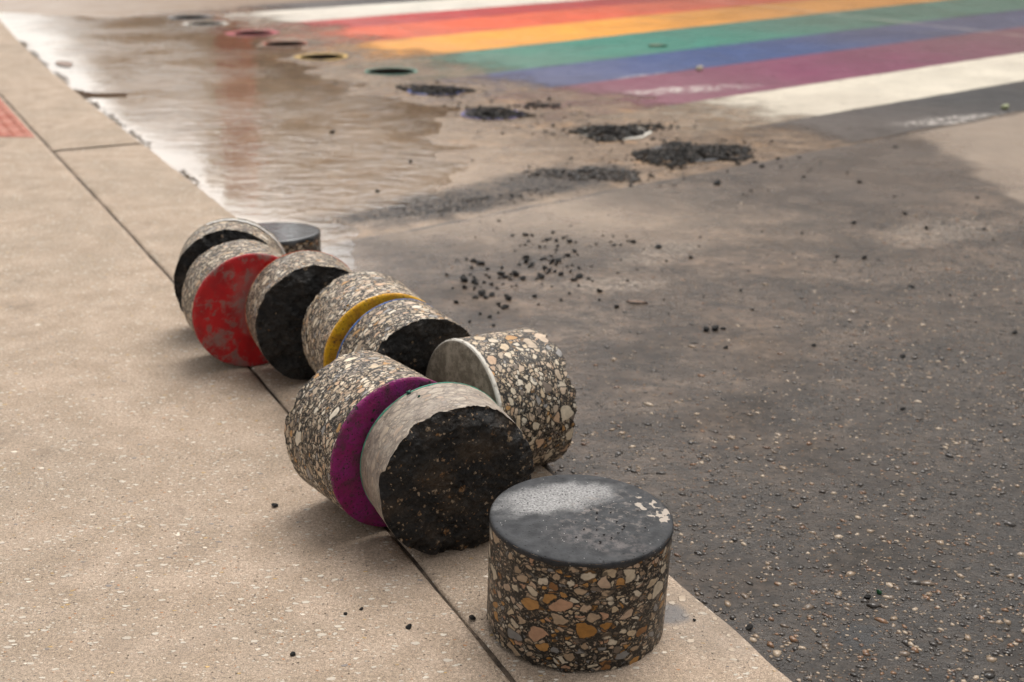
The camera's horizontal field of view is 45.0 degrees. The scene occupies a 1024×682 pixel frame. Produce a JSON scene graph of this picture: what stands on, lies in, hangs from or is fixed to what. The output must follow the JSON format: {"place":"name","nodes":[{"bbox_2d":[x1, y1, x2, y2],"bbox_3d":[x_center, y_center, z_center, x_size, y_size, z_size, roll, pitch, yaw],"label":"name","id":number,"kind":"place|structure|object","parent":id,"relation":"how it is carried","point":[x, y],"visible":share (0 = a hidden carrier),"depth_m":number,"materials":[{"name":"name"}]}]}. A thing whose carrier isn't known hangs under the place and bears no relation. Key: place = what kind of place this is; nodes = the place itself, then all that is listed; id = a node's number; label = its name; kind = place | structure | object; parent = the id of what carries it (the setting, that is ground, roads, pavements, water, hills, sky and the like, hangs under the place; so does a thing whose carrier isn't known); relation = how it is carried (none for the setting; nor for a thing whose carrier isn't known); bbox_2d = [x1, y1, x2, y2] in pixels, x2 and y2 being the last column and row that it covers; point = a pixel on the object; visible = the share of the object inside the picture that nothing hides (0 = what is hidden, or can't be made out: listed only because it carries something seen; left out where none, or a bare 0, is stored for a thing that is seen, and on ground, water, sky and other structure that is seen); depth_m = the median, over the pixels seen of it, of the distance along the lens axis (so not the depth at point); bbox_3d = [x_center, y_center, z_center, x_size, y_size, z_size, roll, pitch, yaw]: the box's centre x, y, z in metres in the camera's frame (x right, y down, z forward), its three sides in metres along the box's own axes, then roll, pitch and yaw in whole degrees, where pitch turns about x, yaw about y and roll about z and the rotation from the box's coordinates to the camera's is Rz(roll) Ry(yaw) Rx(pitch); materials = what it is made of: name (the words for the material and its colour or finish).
{"place":"outdoors","nodes":[
{"label":"outdoors","id":0,"kind":"place"},
{"bbox_2d":[0,96,509,681],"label":"sidewalk","id":1,"kind":"structure","parent":0,"point":[148,478],"depth_m":2.44,"materials":[{"name":"concrete"}]},
{"bbox_2d":[0,99,34,137],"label":"tactile panel","id":2,"kind":"object","parent":1,"relation":"on","point":[11,124],"visible":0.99,"depth_m":6.07,"materials":[{"name":"red brick"}]},
{"bbox_2d":[0,0,1023,681],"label":"street","id":3,"kind":"structure","parent":0,"point":[946,170],"depth_m":4.08,"materials":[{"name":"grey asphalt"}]},
{"bbox_2d":[0,21,140,150],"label":"kerb","id":4,"kind":"structure","parent":3,"relation":"on","point":[53,111],"depth_m":6.62,"materials":[{"name":"concrete"}]},
{"bbox_2d":[18,40,200,184],"bbox_3d":[-2.505,-1.453,7.162,0.095,0.025,5.136,-10,23,-26],"label":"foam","id":5,"kind":"object","parent":3,"relation":"on","point":[184,174],"visible":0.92,"depth_m":6.42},
{"bbox_2d":[167,15,212,19],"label":"drill hole","id":6,"kind":"object","parent":3,"relation":"on","point":[179,17],"visible":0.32,"depth_m":10.98,"materials":[{"name":"paint"}]},
{"bbox_2d":[183,21,227,25],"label":"drill hole","id":7,"kind":"object","parent":3,"relation":"on","point":[202,23],"visible":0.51,"depth_m":10.56,"materials":[{"name":"paint"}]},
{"bbox_2d":[0,13,466,200],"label":"puddle","id":8,"kind":"object","parent":3,"relation":"on","point":[5,21],"visible":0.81,"depth_m":8.90,"materials":[{"name":"liquid"}]},
{"bbox_2d":[55,61,71,66],"bbox_3d":[-2.963,-1.835,8.191,0.100,0.007,0.300,-11,24,-28],"label":"wet leaf","id":9,"kind":"object","parent":8,"relation":"on","point":[65,63],"visible":1,"depth_m":8.20,"materials":[{"name":"beige plant"}]},
{"bbox_2d":[73,89,126,95],"bbox_3d":[-2.422,-1.431,7.127,0.440,0.022,0.095,9,22,21],"label":"twig","id":10,"kind":"object","parent":8,"relation":"on","point":[102,94],"visible":0.68,"depth_m":7.07,"materials":[{"name":"brown wood"}]},
{"bbox_2d":[224,30,279,35],"bbox_3d":[-2.053,-2.359,9.880,0.391,0.206,0.412,14,25,32],"label":"drill hole","id":11,"kind":"object","parent":3,"relation":"on","point":[255,33],"visible":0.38,"depth_m":9.95,"materials":[{"name":"paint"}]},
{"bbox_2d":[0,95,515,681],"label":"pavement joint","id":12,"kind":"object","parent":3,"relation":"on","point":[486,649],"visible":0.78,"depth_m":2.33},
{"bbox_2d":[263,40,306,46],"bbox_3d":[-1.701,-2.138,9.301,0.328,0.203,0.324,1,21,0],"label":"drill hole","id":13,"kind":"object","parent":3,"relation":"on","point":[286,43],"visible":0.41,"depth_m":9.40,"materials":[{"name":"paint"}]},
{"bbox_2d":[294,53,347,59],"bbox_3d":[-1.332,-1.887,8.640,0.368,0.201,0.362,1,21,0],"label":"drill hole","id":14,"kind":"object","parent":3,"relation":"on","point":[324,56],"visible":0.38,"depth_m":8.73,"materials":[{"name":"paint"}]},
{"bbox_2d":[243,0,427,9],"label":"crosswalk stripe","id":15,"kind":"object","parent":3,"relation":"on","point":[316,4],"visible":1,"depth_m":12.03,"materials":[{"name":"black paint"}]},
{"bbox_2d":[365,67,416,74],"bbox_3d":[-0.781,-1.650,8.028,0.343,0.203,0.355,1,21,0],"label":"drill hole","id":16,"kind":"object","parent":3,"relation":"on","point":[391,71],"visible":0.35,"depth_m":8.13,"materials":[{"name":"paint"}]},
{"bbox_2d":[227,0,575,22],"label":"crosswalk stripe","id":17,"kind":"object","parent":3,"relation":"on","point":[315,14],"visible":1,"depth_m":11.58,"materials":[{"name":"white paint"}]},
{"bbox_2d":[335,81,496,101],"bbox_3d":[-0.393,-1.474,7.267,0.666,0.041,1.412,-15,26,-35],"label":"asphalt rubble","id":18,"kind":"object","parent":3,"relation":"on","point":[432,89],"visible":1,"depth_m":7.28,"materials":[{"name":"black asphalt"}]},
{"bbox_2d":[55,144,791,681],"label":"kerb","id":19,"kind":"structure","parent":3,"relation":"on","point":[157,206],"depth_m":2.26,"materials":[{"name":"concrete"}]},
{"bbox_2d":[174,218,285,312],"bbox_3d":[-0.758,-0.171,3.358,0.302,0.304,0.148,25,14,-17],"label":"asphalt core","id":20,"kind":"object","parent":19,"relation":"on","point":[203,239],"visible":0.25,"depth_m":3.27,"materials":[{"name":"black asphalt"}]},
{"bbox_2d":[181,239,281,366],"bbox_3d":[-0.683,-0.100,3.171,0.302,0.302,0.146,13,14,-32],"label":"asphalt core","id":21,"kind":"object","parent":19,"relation":"on","point":[219,280],"visible":0.65,"depth_m":3.08,"materials":[{"name":"red paint"}]},
{"bbox_2d":[257,222,320,253],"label":"asphalt core","id":22,"kind":"object","parent":19,"relation":"on","point":[292,237],"visible":0.11,"depth_m":3.61,"materials":[{"name":"grey asphalt"}]},
{"bbox_2d":[245,250,351,379],"bbox_3d":[-0.498,-0.061,3.073,0.302,0.302,0.152,4,17,-25],"label":"asphalt core","id":23,"kind":"object","parent":19,"relation":"on","point":[284,290],"visible":0.52,"depth_m":2.99,"materials":[{"name":"black asphalt"}]},
{"bbox_2d":[284,350,436,526],"bbox_3d":[-0.269,0.187,2.425,0.302,0.302,0.195,-32,34,-26],"label":"asphalt core","id":24,"kind":"object","parent":19,"relation":"on","point":[343,403],"visible":0.7,"depth_m":2.32,"materials":[{"name":"grey asphalt"}]},
{"bbox_2d":[301,271,425,372],"bbox_3d":[-0.324,0.004,2.908,0.302,0.302,0.202,34,2,-32],"label":"asphalt core","id":25,"kind":"object","parent":19,"relation":"on","point":[338,307],"visible":0.35,"depth_m":2.81,"materials":[{"name":"asphalt"}]},
{"bbox_2d":[336,298,469,376],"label":"asphalt core","id":26,"kind":"object","parent":19,"relation":"on","point":[412,334],"visible":0.29,"depth_m":2.67,"materials":[{"name":"grey asphalt"}]},
{"bbox_2d":[360,382,534,554],"bbox_3d":[-0.120,0.238,2.298,0.302,0.303,0.136,-38,32,-7],"label":"asphalt core","id":27,"kind":"object","parent":19,"relation":"on","point":[444,466],"visible":0.94,"depth_m":2.24,"materials":[{"name":"black asphalt"}]},
{"bbox_2d":[426,328,576,465],"bbox_3d":[-0.025,0.132,2.651,0.206,0.302,0.302,-9,-18,-33],"label":"asphalt core","id":28,"kind":"object","parent":19,"relation":"on","point":[520,378],"visible":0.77,"depth_m":2.55,"materials":[{"name":"asphalt"}]},
{"bbox_2d":[487,474,673,672],"bbox_3d":[0.110,0.383,2.066,0.302,0.208,0.302,3,21,1],"label":"asphalt core","id":29,"kind":"object","parent":19,"relation":"on","point":[561,597],"visible":1,"depth_m":1.96,"materials":[{"name":"multicoloured asphalt"}]},
{"bbox_2d":[407,85,463,94],"bbox_3d":[-0.449,-1.389,7.346,0.338,0.208,0.340,1,21,0],"label":"drill hole","id":30,"kind":"object","parent":3,"relation":"on","point":[425,93],"visible":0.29,"depth_m":7.24,"materials":[{"name":"asphalt"}]},
{"bbox_2d":[460,276,467,281],"bbox_3d":[-0.151,-0.197,3.903,0.028,0.018,0.024,19,40,-12],"label":"asphalt crumb","id":31,"kind":"object","parent":3,"relation":"on","point":[463,278],"visible":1,"depth_m":3.90,"materials":[{"name":"black asphalt"}]},
{"bbox_2d":[325,179,620,222],"bbox_3d":[-0.178,-0.518,4.776,1.946,0.015,0.348,-13,25,-32],"label":"asphalt rubble","id":32,"kind":"object","parent":3,"relation":"on","point":[486,196],"visible":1,"depth_m":4.83,"materials":[{"name":"black asphalt"}]},
{"bbox_2d":[300,0,669,27],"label":"crosswalk stripe","id":33,"kind":"object","parent":3,"relation":"on","point":[424,16],"visible":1,"depth_m":11.31,"materials":[{"name":"red paint"}]},
{"bbox_2d":[461,109,523,119],"bbox_3d":[-0.106,-1.124,6.652,0.336,0.205,0.337,1,21,0],"label":"drill hole","id":34,"kind":"object","parent":3,"relation":"on","point":[469,112],"visible":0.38,"depth_m":6.60,"materials":[{"name":"asphalt"}]},
{"bbox_2d":[442,100,565,132],"bbox_3d":[-0.072,-1.230,6.623,0.636,0.044,0.822,-10,23,-25],"label":"asphalt rubble","id":35,"kind":"object","parent":3,"relation":"on","point":[479,112],"visible":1,"depth_m":6.58,"materials":[{"name":"black asphalt"}]},
{"bbox_2d":[507,99,582,112],"bbox_3d":[0.215,-1.286,6.798,0.332,0.028,0.414,-16,26,-37],"label":"asphalt rubble","id":36,"kind":"object","parent":3,"relation":"on","point":[555,105],"visible":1,"depth_m":6.83,"materials":[{"name":"black asphalt"}]},
{"bbox_2d":[321,0,801,41],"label":"crosswalk stripe","id":37,"kind":"object","parent":3,"relation":"on","point":[441,27],"visible":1,"depth_m":10.94,"materials":[{"name":"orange paint"}]},
{"bbox_2d":[575,273,582,278],"bbox_3d":[0.216,-0.207,3.948,0.022,0.017,0.030,18,47,24],"label":"asphalt crumb","id":38,"kind":"object","parent":3,"relation":"on","point":[579,276],"visible":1,"depth_m":3.94,"materials":[{"name":"black asphalt"}]},
{"bbox_2d":[579,126,651,139],"bbox_3d":[0.513,-0.947,6.197,0.370,0.206,0.370,1,21,0],"label":"drill hole","id":39,"kind":"object","parent":3,"relation":"on","point":[638,136],"visible":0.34,"depth_m":6.10,"materials":[{"name":"asphalt"}]},
{"bbox_2d":[499,160,752,191],"bbox_3d":[0.487,-0.717,5.293,1.088,0.024,0.464,5,21,11],"label":"asphalt rubble","id":40,"kind":"object","parent":3,"relation":"on","point":[595,173],"visible":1,"depth_m":5.28,"materials":[{"name":"black asphalt"}]},
{"bbox_2d":[466,115,807,200],"bbox_3d":[0.309,-0.976,5.958,2.312,0.044,1.107,-17,27,-39],"label":"asphalt rubble","id":41,"kind":"object","parent":3,"relation":"on","point":[591,131],"visible":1,"depth_m":6.15,"materials":[{"name":"black asphalt"}]},
{"bbox_2d":[626,300,647,303],"bbox_3d":[0.376,-0.117,3.718,0.065,0.006,0.018,4,21,8],"label":"wet leaf","id":42,"kind":"object","parent":3,"relation":"on","point":[637,301],"visible":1,"depth_m":3.72,"materials":[{"name":"plant"}]},
{"bbox_2d":[359,0,940,54],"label":"crosswalk stripe","id":43,"kind":"object","parent":3,"relation":"on","point":[482,40],"visible":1,"depth_m":10.46,"materials":[{"name":"yellow paint"}]},
{"bbox_2d":[651,146,717,160],"bbox_3d":[0.811,-0.777,5.758,0.372,0.208,0.354,1,21,0],"label":"drill hole","id":44,"kind":"object","parent":3,"relation":"on","point":[707,159],"visible":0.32,"depth_m":5.64,"materials":[{"name":"asphalt"}]},
{"bbox_2d":[712,325,718,330],"bbox_3d":[0.576,-0.038,3.505,0.020,0.015,0.020,4,21,9],"label":"asphalt crumb","id":45,"kind":"object","parent":3,"relation":"on","point":[715,327],"visible":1,"depth_m":3.50,"materials":[{"name":"black asphalt"}]},
{"bbox_2d":[557,114,897,181],"bbox_3d":[1.015,-0.920,5.841,1.648,0.036,1.634,1,21,0],"label":"asphalt rubble","id":46,"kind":"object","parent":3,"relation":"on","point":[690,156],"visible":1,"depth_m":5.67,"materials":[{"name":"black asphalt"}]},
{"bbox_2d":[433,0,1023,71],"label":"crosswalk stripe","id":47,"kind":"object","parent":3,"relation":"on","point":[547,54],"visible":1,"depth_m":9.96,"materials":[{"name":"green paint"}]},
{"bbox_2d":[648,44,667,46],"bbox_3d":[1.091,-2.208,9.243,0.150,0.018,0.060,-4,21,-11],"label":"wet leaf","id":48,"kind":"object","parent":47,"relation":"on","point":[657,45],"visible":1,"depth_m":9.24,"materials":[{"name":"plant"}]},
{"bbox_2d":[745,624,752,629],"bbox_3d":[0.407,0.489,2.119,0.014,0.009,0.014,16,25,35],"label":"asphalt crumb","id":49,"kind":"object","parent":3,"relation":"on","point":[749,627],"visible":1,"depth_m":2.12,"materials":[{"name":"black asphalt"}]},
{"bbox_2d":[484,9,1023,86],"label":"crosswalk stripe","id":50,"kind":"object","parent":3,"relation":"on","point":[584,72],"visible":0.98,"depth_m":9.07,"materials":[{"name":"blue paint"}]},
{"bbox_2d":[556,27,1023,106],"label":"crosswalk stripe","id":51,"kind":"object","parent":3,"relation":"on","point":[723,81],"visible":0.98,"depth_m":8.24,"materials":[{"name":"purple paint"}]},
{"bbox_2d":[696,65,702,70],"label":"pale pebble","id":52,"kind":"object","parent":51,"relation":"on","point":[699,68],"visible":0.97,"depth_m":8.12,"materials":[{"name":"beige stone"}]},
{"bbox_2d":[700,53,1023,120],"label":"crosswalk stripe","id":53,"kind":"object","parent":3,"relation":"on","point":[864,94],"visible":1,"depth_m":7.51,"materials":[{"name":"white paint"}]},
{"bbox_2d":[752,81,1023,142],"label":"crosswalk stripe","id":54,"kind":"object","parent":3,"relation":"on","point":[909,115],"visible":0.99,"depth_m":6.69,"materials":[{"name":"black paint"}]},
{"bbox_2d":[1001,104,1008,109],"bbox_3d":[2.742,-1.300,6.877,0.041,0.037,0.036,1,21,0],"label":"pebble","id":55,"kind":"object","parent":54,"relation":"on","point":[1005,106],"visible":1,"depth_m":6.86,"materials":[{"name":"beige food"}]}
]}

